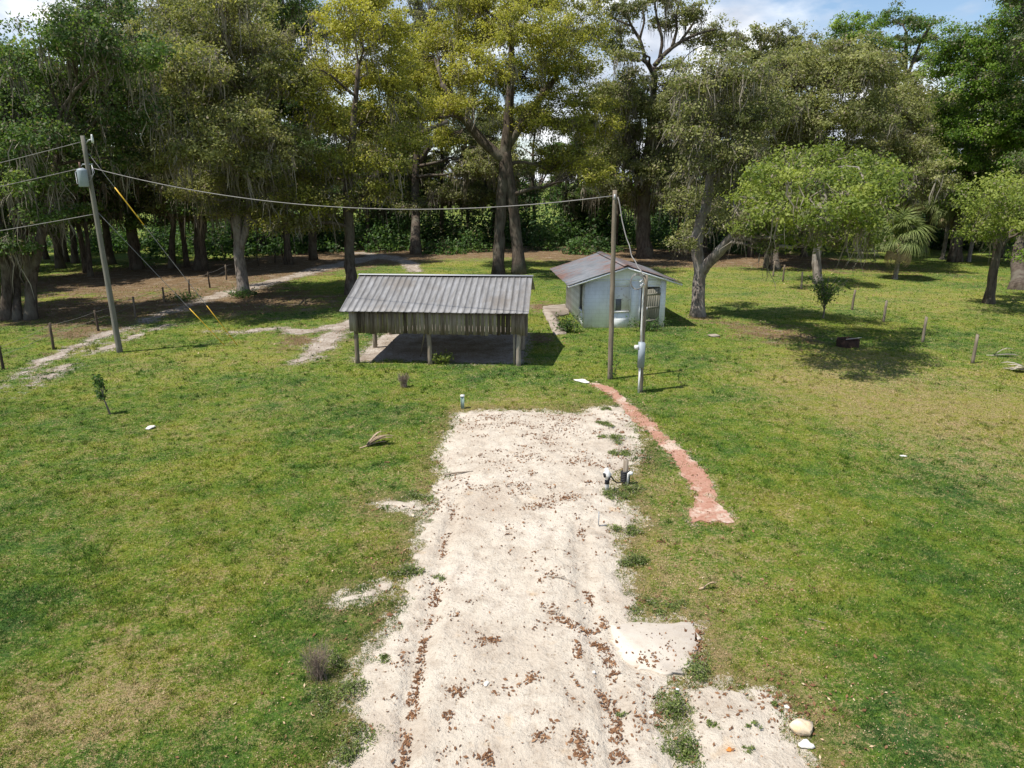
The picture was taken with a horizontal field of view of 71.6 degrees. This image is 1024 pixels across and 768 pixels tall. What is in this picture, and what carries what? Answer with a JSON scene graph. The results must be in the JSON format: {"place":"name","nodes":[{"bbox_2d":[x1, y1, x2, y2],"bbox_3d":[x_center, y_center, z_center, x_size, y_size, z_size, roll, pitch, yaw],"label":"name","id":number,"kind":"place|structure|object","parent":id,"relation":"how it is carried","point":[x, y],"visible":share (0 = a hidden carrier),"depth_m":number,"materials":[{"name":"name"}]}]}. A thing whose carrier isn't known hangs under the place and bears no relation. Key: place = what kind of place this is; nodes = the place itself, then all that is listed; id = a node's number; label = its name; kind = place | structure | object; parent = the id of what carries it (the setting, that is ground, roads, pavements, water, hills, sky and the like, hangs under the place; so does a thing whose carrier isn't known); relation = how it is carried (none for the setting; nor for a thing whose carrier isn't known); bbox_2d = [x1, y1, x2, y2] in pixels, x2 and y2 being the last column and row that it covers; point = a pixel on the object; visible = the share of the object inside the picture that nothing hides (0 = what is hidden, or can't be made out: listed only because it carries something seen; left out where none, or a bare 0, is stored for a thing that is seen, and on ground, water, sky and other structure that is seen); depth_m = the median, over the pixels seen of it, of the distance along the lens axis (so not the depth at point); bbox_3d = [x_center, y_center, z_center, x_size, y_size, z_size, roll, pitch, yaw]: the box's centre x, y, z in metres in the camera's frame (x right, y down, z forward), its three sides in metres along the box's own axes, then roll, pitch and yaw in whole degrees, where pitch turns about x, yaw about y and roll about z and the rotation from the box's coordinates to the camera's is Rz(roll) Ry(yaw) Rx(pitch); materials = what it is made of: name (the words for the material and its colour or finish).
{"place":"outdoors","nodes":[
{"label":"outdoors","id":0,"kind":"place"},
{"bbox_2d":[2,255,526,387],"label":"dirt track","id":1,"kind":"structure","parent":0,"point":[472,348],"depth_m":33.99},
{"bbox_2d":[0,183,1023,767],"bbox_3d":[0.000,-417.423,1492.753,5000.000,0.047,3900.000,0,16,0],"label":"ground","id":2,"kind":"structure","parent":0,"point":[84,285],"depth_m":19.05,"materials":[{"name":"green plant"}]},
{"bbox_2d":[0,77,80,282],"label":"oak tree","id":3,"kind":"object","parent":2,"relation":"on","point":[61,200],"visible":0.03,"depth_m":53.45,"materials":[{"name":"green plant"}]},
{"bbox_2d":[15,133,79,268],"bbox_3d":[-39.411,-16.759,61.666,7.553,14.044,8.899,0,16,0],"label":"oak tree","id":4,"kind":"object","parent":2,"relation":"on","point":[59,263],"visible":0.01,"depth_m":63.57,"materials":[{"name":"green plant"}]},
{"bbox_2d":[8,76,91,262],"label":"oak tree","id":5,"kind":"object","parent":2,"relation":"on","point":[66,255],"depth_m":68.33,"materials":[{"name":"plant"}]},
{"bbox_2d":[48,199,100,262],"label":"oak tree","id":6,"kind":"object","parent":2,"relation":"on","point":[74,255],"depth_m":67.74,"materials":[{"name":"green plant"}]},
{"bbox_2d":[13,78,140,272],"bbox_3d":[-36.208,-17.085,58.350,11.065,16.278,12.900,-5,17,-18],"label":"oak tree","id":7,"kind":"object","parent":2,"relation":"on","point":[82,248],"visible":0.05,"depth_m":59.71,"materials":[{"name":"green plant"}]},
{"bbox_2d":[0,0,190,320],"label":"oak tree","id":8,"kind":"object","parent":2,"relation":"on","point":[89,49],"visible":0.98,"depth_m":36.27,"materials":[{"name":"green plant"}]},
{"bbox_2d":[62,159,128,276],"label":"oak tree","id":9,"kind":"object","parent":2,"relation":"on","point":[102,187],"visible":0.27,"depth_m":58.00,"materials":[{"name":"green plant"}]},
{"bbox_2d":[75,134,122,352],"bbox_3d":[-18.104,-5.715,31.138,0.555,9.902,0.808,11,19,33],"label":"utility pole","id":10,"kind":"object","parent":2,"relation":"on","point":[84,176],"visible":0.97,"depth_m":30.97,"materials":[{"name":"grey wood"}]},
{"bbox_2d":[89,154,237,345],"bbox_3d":[-15.476,-5.787,31.903,5.157,8.652,0.050,-4,16,-13],"label":"guy wire","id":11,"kind":"object","parent":10,"relation":"attached to","point":[162,248],"visible":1,"depth_m":31.58,"materials":[{"name":"metal"}]},
{"bbox_2d":[93,168,610,209],"bbox_3d":[-7.089,-7.797,28.286,22.062,1.627,0.033,3,16,12],"label":"power line","id":12,"kind":"object","parent":10,"relation":"attached to","point":[358,208],"visible":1,"depth_m":28.25,"materials":[{"name":"metal"}]},
{"bbox_2d":[90,374,110,413],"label":"sapling","id":13,"kind":"object","parent":2,"relation":"on","point":[100,384],"visible":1,"depth_m":23.58,"materials":[{"name":"green plant"}]},
{"bbox_2d":[71,143,142,264],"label":"oak tree","id":14,"kind":"object","parent":2,"relation":"on","point":[110,257],"visible":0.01,"depth_m":66.51,"materials":[{"name":"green plant"}]},
{"bbox_2d":[27,0,215,269],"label":"oak tree","id":15,"kind":"object","parent":2,"relation":"on","point":[132,223],"visible":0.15,"depth_m":56.77,"materials":[{"name":"green plant"}]},
{"bbox_2d":[99,128,222,267],"bbox_3d":[-29.507,-18.205,62.503,11.029,16.167,12.859,-6,17,-19],"label":"oak tree","id":16,"kind":"object","parent":2,"relation":"on","point":[186,260],"visible":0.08,"depth_m":61.98,"materials":[{"name":"green plant"}]},
{"bbox_2d":[140,229,192,260],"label":"bush","id":17,"kind":"object","parent":2,"relation":"on","point":[155,249],"visible":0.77,"depth_m":70.72,"materials":[{"name":"green plant"}]},
{"bbox_2d":[131,161,206,268],"bbox_3d":[-29.290,-15.772,63.056,8.471,11.396,9.547,0,16,0],"label":"oak tree","id":18,"kind":"object","parent":2,"relation":"on","point":[171,255],"visible":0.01,"depth_m":63.49,"materials":[{"name":"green plant"}]},
{"bbox_2d":[162,289,203,301],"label":"fern clump","id":19,"kind":"object","parent":2,"relation":"on","point":[178,297],"visible":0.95,"depth_m":46.34,"materials":[{"name":"green plant"}]},
{"bbox_2d":[123,85,253,270],"bbox_3d":[-26.750,-17.705,59.842,11.784,16.676,13.740,-9,18,-30],"label":"oak tree","id":20,"kind":"object","parent":2,"relation":"on","point":[153,209],"visible":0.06,"depth_m":60.12,"materials":[{"name":"green plant"}]},
{"bbox_2d":[193,158,215,269],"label":"oak tree","id":21,"kind":"object","parent":2,"relation":"on","point":[196,264],"depth_m":62.48,"materials":[{"name":"brown plant"}]},
{"bbox_2d":[99,0,330,295],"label":"oak tree","id":22,"kind":"object","parent":2,"relation":"on","point":[232,139],"visible":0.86,"depth_m":41.39,"materials":[{"name":"green plant"}]},
{"bbox_2d":[192,229,255,260],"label":"bush","id":23,"kind":"object","parent":2,"relation":"on","point":[221,253],"visible":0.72,"depth_m":70.59,"materials":[{"name":"green plant"}]},
{"bbox_2d":[223,286,260,298],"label":"fern clump","id":24,"kind":"object","parent":2,"relation":"on","point":[243,292],"visible":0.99,"depth_m":47.55,"materials":[{"name":"green plant"}]},
{"bbox_2d":[225,76,343,264],"bbox_3d":[-21.090,-19.280,65.305,12.067,16.760,11.396,12,20,35],"label":"oak tree","id":25,"kind":"object","parent":2,"relation":"on","point":[289,257],"visible":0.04,"depth_m":64.20,"materials":[{"name":"green plant"}]},
{"bbox_2d":[268,119,315,264],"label":"oak tree","id":26,"kind":"object","parent":2,"relation":"on","point":[309,164],"visible":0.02,"depth_m":61.99,"materials":[{"name":"green plant"}]},
{"bbox_2d":[241,0,345,259],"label":"oak tree","id":27,"kind":"object","parent":2,"relation":"on","point":[294,8],"visible":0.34,"depth_m":62.56,"materials":[{"name":"green plant"}]},
{"bbox_2d":[294,636,336,683],"bbox_3d":[-3.033,4.310,11.091,0.766,0.685,0.618,0,16,0],"label":"dry bush","id":28,"kind":"object","parent":2,"relation":"on","point":[317,671],"visible":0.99,"depth_m":11.06,"materials":[{"name":"brown plant"}]},
{"bbox_2d":[298,673,370,721],"bbox_3d":[-2.657,4.566,10.838,0.977,0.293,1.234,14,21,41],"label":"weed clump","id":29,"kind":"object","parent":2,"relation":"on","point":[349,687],"visible":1,"depth_m":10.76,"materials":[{"name":"green plant"}]},
{"bbox_2d":[326,650,347,671],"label":"weed clump","id":30,"kind":"object","parent":2,"relation":"on","point":[335,657],"visible":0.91,"depth_m":11.40,"materials":[{"name":"green plant"}]},
{"bbox_2d":[238,0,447,294],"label":"oak tree","id":31,"kind":"object","parent":2,"relation":"on","point":[368,75],"visible":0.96,"depth_m":45.33,"materials":[{"name":"green plant"}]},
{"bbox_2d":[322,714,392,767],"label":"weed clump","id":32,"kind":"object","parent":2,"relation":"on","point":[355,742],"visible":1,"depth_m":9.77,"materials":[{"name":"green plant"}]},
{"bbox_2d":[330,100,411,246],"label":"oak tree","id":33,"kind":"object","parent":2,"relation":"on","point":[407,188],"visible":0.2,"depth_m":82.83,"materials":[{"name":"green plant"}]},
{"bbox_2d":[360,431,392,447],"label":"palm frond","id":34,"kind":"object","parent":2,"relation":"on","point":[374,438],"visible":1,"depth_m":20.93,"materials":[{"name":"beige plant"}]},
{"bbox_2d":[354,223,401,252],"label":"bush","id":35,"kind":"object","parent":2,"relation":"on","point":[370,245],"visible":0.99,"depth_m":78.37,"materials":[{"name":"green plant"}]},
{"bbox_2d":[386,561,427,579],"bbox_3d":[-2.089,3.666,14.067,0.904,0.267,0.601,-5,17,-17],"label":"weed clump","id":36,"kind":"object","parent":2,"relation":"on","point":[408,569],"visible":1,"depth_m":14.05,"materials":[{"name":"green plant"}]},
{"bbox_2d":[387,228,436,250],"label":"bush","id":37,"kind":"object","parent":2,"relation":"on","point":[407,247],"visible":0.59,"depth_m":80.38,"materials":[{"name":"green plant"}]},
{"bbox_2d":[380,148,445,219],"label":"oak tree","id":38,"kind":"object","parent":2,"relation":"on","point":[435,179],"visible":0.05,"depth_m":92.69,"materials":[{"name":"green plant"}]},
{"bbox_2d":[396,488,436,501],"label":"weed clump","id":39,"kind":"object","parent":2,"relation":"on","point":[412,493],"visible":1,"depth_m":17.49,"materials":[{"name":"green plant"}]},
{"bbox_2d":[339,273,534,365],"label":"open shed","id":40,"kind":"structure","parent":2,"relation":"on","point":[501,303],"depth_m":30.02,"materials":[{"name":"metal"}]},
{"bbox_2d":[384,87,492,243],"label":"oak tree","id":41,"kind":"object","parent":2,"relation":"on","point":[428,170],"visible":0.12,"depth_m":84.62,"materials":[{"name":"green plant"}]},
{"bbox_2d":[427,350,454,363],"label":"weed clump","id":42,"kind":"object","parent":2,"relation":"on","point":[443,358],"visible":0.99,"depth_m":30.32,"materials":[{"name":"green plant"}]},
{"bbox_2d":[422,236,467,254],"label":"bush","id":43,"kind":"object","parent":2,"relation":"on","point":[443,247],"visible":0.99,"depth_m":76.27,"materials":[{"name":"green plant"}]},
{"bbox_2d":[376,0,527,253],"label":"oak tree","id":44,"kind":"object","parent":2,"relation":"on","point":[487,165],"visible":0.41,"depth_m":77.48,"materials":[{"name":"green plant"}]},
{"bbox_2d":[427,95,512,232],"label":"oak tree","id":45,"kind":"object","parent":2,"relation":"on","point":[447,153],"visible":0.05,"depth_m":91.50,"materials":[{"name":"green plant"}]},
{"bbox_2d":[450,224,492,252],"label":"bush","id":46,"kind":"object","parent":2,"relation":"on","point":[479,246],"visible":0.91,"depth_m":78.28,"materials":[{"name":"green plant"}]},
{"bbox_2d":[455,112,545,243],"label":"oak tree","id":47,"kind":"object","parent":2,"relation":"on","point":[517,176],"visible":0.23,"depth_m":85.33,"materials":[{"name":"green plant"}]},
{"bbox_2d":[0,253,1023,767],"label":"dead leaves","id":48,"kind":"object","parent":2,"relation":"on","point":[698,647],"visible":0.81,"depth_m":12.36,"materials":[{"name":"brown plant"}]},
{"bbox_2d":[388,0,638,274],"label":"oak tree","id":49,"kind":"object","parent":2,"relation":"on","point":[499,28],"visible":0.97,"depth_m":56.09,"materials":[{"name":"green plant"}]},
{"bbox_2d":[28,152,1016,255],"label":"undergrowth","id":50,"kind":"object","parent":2,"relation":"on","point":[564,231],"visible":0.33,"depth_m":84.42,"materials":[{"name":"green plant"}]},
{"bbox_2d":[512,103,565,218],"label":"oak tree","id":51,"kind":"object","parent":2,"relation":"on","point":[533,193],"visible":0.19,"depth_m":95.16,"materials":[{"name":"green plant"}]},
{"bbox_2d":[527,222,559,250],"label":"bush","id":52,"kind":"object","parent":2,"relation":"on","point":[545,243],"visible":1,"depth_m":80.36,"materials":[{"name":"green plant"}]},
{"bbox_2d":[542,304,568,334],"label":"concrete walkway","id":53,"kind":"structure","parent":2,"relation":"on","point":[549,311],"depth_m":41.44,"materials":[{"name":"beige concrete"}]},
{"bbox_2d":[540,148,585,235],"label":"oak tree","id":54,"kind":"object","parent":2,"relation":"on","point":[546,197],"visible":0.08,"depth_m":91.65,"materials":[{"name":"green plant"}]},
{"bbox_2d":[550,310,582,332],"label":"shrub","id":55,"kind":"object","parent":2,"relation":"on","point":[567,326],"visible":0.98,"depth_m":36.58,"materials":[{"name":"green plant"}]},
{"bbox_2d":[341,406,805,767],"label":"sand","id":56,"kind":"structure","parent":2,"relation":"on","point":[513,607],"depth_m":12.11,"materials":[{"name":"beige sand"}]},
{"bbox_2d":[597,432,624,444],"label":"weed clump","id":57,"kind":"object","parent":56,"relation":"on","point":[614,436],"visible":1,"depth_m":21.33,"materials":[{"name":"green plant"}]},
{"bbox_2d":[601,485,630,499],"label":"weed clump","id":58,"kind":"object","parent":56,"relation":"on","point":[611,494],"visible":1,"depth_m":17.50,"materials":[{"name":"green plant"}]},
{"bbox_2d":[559,236,594,254],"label":"bush","id":59,"kind":"object","parent":2,"relation":"on","point":[583,248],"visible":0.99,"depth_m":76.17,"materials":[{"name":"green plant"}]},
{"bbox_2d":[547,133,621,244],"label":"oak tree","id":60,"kind":"object","parent":2,"relation":"on","point":[568,196],"visible":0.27,"depth_m":86.39,"materials":[{"name":"green plant"}]},
{"bbox_2d":[587,233,623,252],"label":"bush","id":61,"kind":"object","parent":2,"relation":"on","point":[597,247],"visible":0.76,"depth_m":78.24,"materials":[{"name":"green plant"}]},
{"bbox_2d":[607,190,616,379],"bbox_3d":[3.841,-3.488,27.135,0.271,7.569,0.242,-4,16,-14],"label":"service pole","id":62,"kind":"object","parent":2,"relation":"on","point":[612,293],"visible":0.96,"depth_m":27.02,"materials":[{"name":"grey wood"}]},
{"bbox_2d":[564,80,665,245],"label":"oak tree","id":63,"kind":"object","parent":2,"relation":"on","point":[583,190],"visible":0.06,"depth_m":78.33,"materials":[{"name":"green plant"}]},
{"bbox_2d":[549,251,682,327],"bbox_3d":[5.636,-5.433,40.660,6.138,3.595,7.551,-1,16,-4],"label":"white hut","id":64,"kind":"object","parent":2,"relation":"on","point":[586,279],"visible":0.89,"depth_m":37.63,"materials":[{"name":"white paint"}]},
{"bbox_2d":[614,285,630,312],"bbox_3d":[5.788,-4.496,37.492,0.970,1.450,0.100,-1,16,-4],"label":"window","id":65,"kind":"structure","parent":64,"relation":"in","point":[622,300],"depth_m":37.49,"materials":[{"name":"glass"}]},
{"bbox_2d":[646,288,660,326],"bbox_3d":[7.433,-3.968,37.523,1.018,2.149,0.112,-8,18,-27],"label":"door","id":66,"kind":"structure","parent":64,"relation":"in","point":[653,295],"depth_m":37.50,"materials":[{"name":"grey wood"}]},
{"bbox_2d":[601,476,650,500],"bbox_3d":[2.816,2.494,17.848,1.200,0.453,1.074,-14,21,-39],"label":"weed clump","id":67,"kind":"object","parent":2,"relation":"on","point":[630,487],"visible":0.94,"depth_m":17.82,"materials":[{"name":"green plant"}]},
{"bbox_2d":[620,459,632,485],"bbox_3d":[2.936,2.301,18.158,0.330,0.760,0.231,5,17,17],"label":"hydrant post","id":68,"kind":"object","parent":2,"relation":"on","point":[625,473],"visible":0.98,"depth_m":18.09,"materials":[{"name":"brown wood"}]},
{"bbox_2d":[609,521,644,536],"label":"weed clump","id":69,"kind":"object","parent":2,"relation":"on","point":[632,528],"visible":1,"depth_m":15.76,"materials":[{"name":"green plant"}]},
{"bbox_2d":[616,544,653,570],"bbox_3d":[2.473,3.473,14.435,0.871,0.440,0.537,-5,17,-16],"label":"weed clump","id":70,"kind":"object","parent":2,"relation":"on","point":[631,559],"visible":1,"depth_m":14.44,"materials":[{"name":"green plant"}]},
{"bbox_2d":[630,273,647,392],"bbox_3d":[4.509,-1.708,25.695,0.692,4.628,0.424,0,16,0],"label":"meter pole","id":71,"kind":"object","parent":2,"relation":"on","point":[640,347],"visible":0.99,"depth_m":25.60,"materials":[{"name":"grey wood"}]},
{"bbox_2d":[626,315,670,331],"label":"shrub","id":72,"kind":"object","parent":2,"relation":"on","point":[651,327],"visible":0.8,"depth_m":36.99,"materials":[{"name":"green plant"}]},
{"bbox_2d":[608,622,700,675],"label":"concrete slab","id":73,"kind":"structure","parent":2,"relation":"on","point":[634,638],"depth_m":11.91,"materials":[{"name":"white concrete"}]},
{"bbox_2d":[626,594,688,618],"bbox_3d":[2.645,3.994,12.932,0.828,0.246,1.206,15,21,41],"label":"weed clump","id":74,"kind":"object","parent":2,"relation":"on","point":[654,601],"visible":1,"depth_m":12.93,"materials":[{"name":"green plant"}]},
{"bbox_2d":[572,0,744,258],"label":"oak tree","id":75,"kind":"object","parent":2,"relation":"on","point":[648,165],"visible":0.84,"depth_m":67.48,"materials":[{"name":"green plant"}]},
{"bbox_2d":[652,690,693,726],"bbox_3d":[2.368,4.662,10.392,0.626,0.381,0.563,-7,17,-22],"label":"weed clump","id":76,"kind":"object","parent":2,"relation":"on","point":[676,708],"visible":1,"depth_m":10.41,"materials":[{"name":"green plant"}]},
{"bbox_2d":[653,725,704,767],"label":"weed clump","id":77,"kind":"object","parent":2,"relation":"on","point":[689,746],"visible":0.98,"depth_m":9.71,"materials":[{"name":"green plant"}]},
{"bbox_2d":[678,650,713,688],"bbox_3d":[2.934,4.412,11.317,0.699,0.367,0.962,0,16,0],"label":"weed clump","id":78,"kind":"object","parent":2,"relation":"on","point":[692,668],"visible":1,"depth_m":11.26,"materials":[{"name":"green plant"}]},
{"bbox_2d":[643,78,750,248],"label":"oak tree","id":79,"kind":"object","parent":2,"relation":"on","point":[680,222],"visible":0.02,"depth_m":79.39,"materials":[{"name":"green plant"}]},
{"bbox_2d":[654,92,748,252],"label":"oak tree","id":80,"kind":"object","parent":2,"relation":"on","point":[675,212],"visible":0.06,"depth_m":75.96,"materials":[{"name":"green plant"}]},
{"bbox_2d":[694,36,828,256],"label":"oak tree","id":81,"kind":"object","parent":2,"relation":"on","point":[750,253],"visible":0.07,"depth_m":68.83,"materials":[{"name":"green plant"}]},
{"bbox_2d":[718,17,827,253],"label":"tall tree","id":82,"kind":"object","parent":2,"relation":"on","point":[776,37],"visible":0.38,"depth_m":80.19,"materials":[{"name":"green plant"}]},
{"bbox_2d":[652,38,924,317],"bbox_3d":[13.226,-9.210,33.907,12.246,14.803,20.192,0,16,0],"label":"oak tree","id":83,"kind":"object","parent":2,"relation":"on","point":[840,198],"visible":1,"depth_m":35.21,"materials":[{"name":"green plant"}]},
{"bbox_2d":[789,718,812,736],"bbox_3d":[4.097,4.863,10.053,0.289,0.221,0.309,12,20,36],"label":"rock","id":84,"kind":"object","parent":2,"relation":"on","point":[799,727],"visible":1,"depth_m":9.98,"materials":[{"name":"stone"}]},
{"bbox_2d":[778,220,840,283],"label":"oak tree","id":85,"kind":"object","parent":2,"relation":"on","point":[816,263],"visible":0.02,"depth_m":53.94,"materials":[{"name":"grey plant"}]},
{"bbox_2d":[803,273,852,317],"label":"young tree","id":86,"kind":"object","parent":2,"relation":"on","point":[823,292],"visible":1,"depth_m":39.97,"materials":[{"name":"green plant"}]},
{"bbox_2d":[836,337,859,347],"bbox_3d":[15.888,-1.933,33.615,1.030,0.390,1.030,0,16,0],"label":"fire ring","id":87,"kind":"object","parent":2,"relation":"on","point":[842,342],"visible":0.98,"depth_m":33.30,"materials":[{"name":"metal"}]},
{"bbox_2d":[734,27,967,269],"bbox_3d":[28.911,-20.735,64.110,19.260,21.012,20.152,5,17,16],"label":"oak tree","id":88,"kind":"object","parent":2,"relation":"on","point":[823,71],"visible":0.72,"depth_m":58.45,"materials":[{"name":"green plant"}]},
{"bbox_2d":[815,71,914,139],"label":"oak tree","id":89,"kind":"object","parent":2,"relation":"on","point":[889,86],"depth_m":80.21,"materials":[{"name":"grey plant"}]},
{"bbox_2d":[811,0,950,253],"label":"tall tree","id":90,"kind":"object","parent":2,"relation":"on","point":[840,28],"visible":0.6,"depth_m":85.12,"materials":[{"name":"green plant"}]},
{"bbox_2d":[871,202,937,278],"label":"cabbage palm","id":91,"kind":"object","parent":2,"relation":"on","point":[907,220],"visible":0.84,"depth_m":55.33,"materials":[{"name":"green plant"}]},
{"bbox_2d":[861,52,961,251],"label":"oak tree","id":92,"kind":"object","parent":2,"relation":"on","point":[931,93],"visible":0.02,"depth_m":72.94,"materials":[{"name":"green plant"}]},
{"bbox_2d":[892,173,939,251],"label":"cabbage palm","id":93,"kind":"object","parent":2,"relation":"on","point":[921,208],"visible":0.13,"depth_m":71.08,"materials":[{"name":"green plant"}]},
{"bbox_2d":[890,110,993,251],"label":"oak tree","id":94,"kind":"object","parent":2,"relation":"on","point":[926,222],"visible":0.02,"depth_m":76.85,"materials":[{"name":"green plant"}]},
{"bbox_2d":[923,181,969,259],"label":"cabbage palm","id":95,"kind":"object","parent":2,"relation":"on","point":[942,218],"visible":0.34,"depth_m":70.05,"materials":[{"name":"green plant"}]},
{"bbox_2d":[913,15,1023,261],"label":"leafy tree","id":96,"kind":"object","parent":2,"relation":"on","point":[975,87],"visible":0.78,"depth_m":61.10,"materials":[{"name":"green plant"}]},
{"bbox_2d":[947,195,991,261],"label":"cabbage palm","id":97,"kind":"object","parent":2,"relation":"on","point":[970,251],"visible":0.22,"depth_m":68.81,"materials":[{"name":"green plant"}]},
{"bbox_2d":[943,164,1023,303],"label":"leafy tree","id":98,"kind":"object","parent":2,"relation":"on","point":[999,213],"visible":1,"depth_m":41.05,"materials":[{"name":"green plant"}]},
{"bbox_2d":[953,44,1023,257],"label":"oak tree","id":99,"kind":"object","parent":2,"relation":"on","point":[1003,249],"visible":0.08,"depth_m":68.05,"materials":[{"name":"green plant"}]},
{"bbox_2d":[978,0,1023,289],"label":"leafy tree","id":100,"kind":"object","parent":2,"relation":"on","point":[1014,19],"visible":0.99,"depth_m":53.92,"materials":[{"name":"green plant"}]},
{"bbox_2d":[0,0,1023,182],"label":"sky","id":101,"kind":"structure","parent":0,"point":[746,12],"materials":[{"name":"white"}]},
{"bbox_2d":[590,381,733,522],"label":"brick path","id":102,"kind":"structure","parent":0,"point":[703,487],"depth_m":19.02,"materials":[{"name":"red brick"}]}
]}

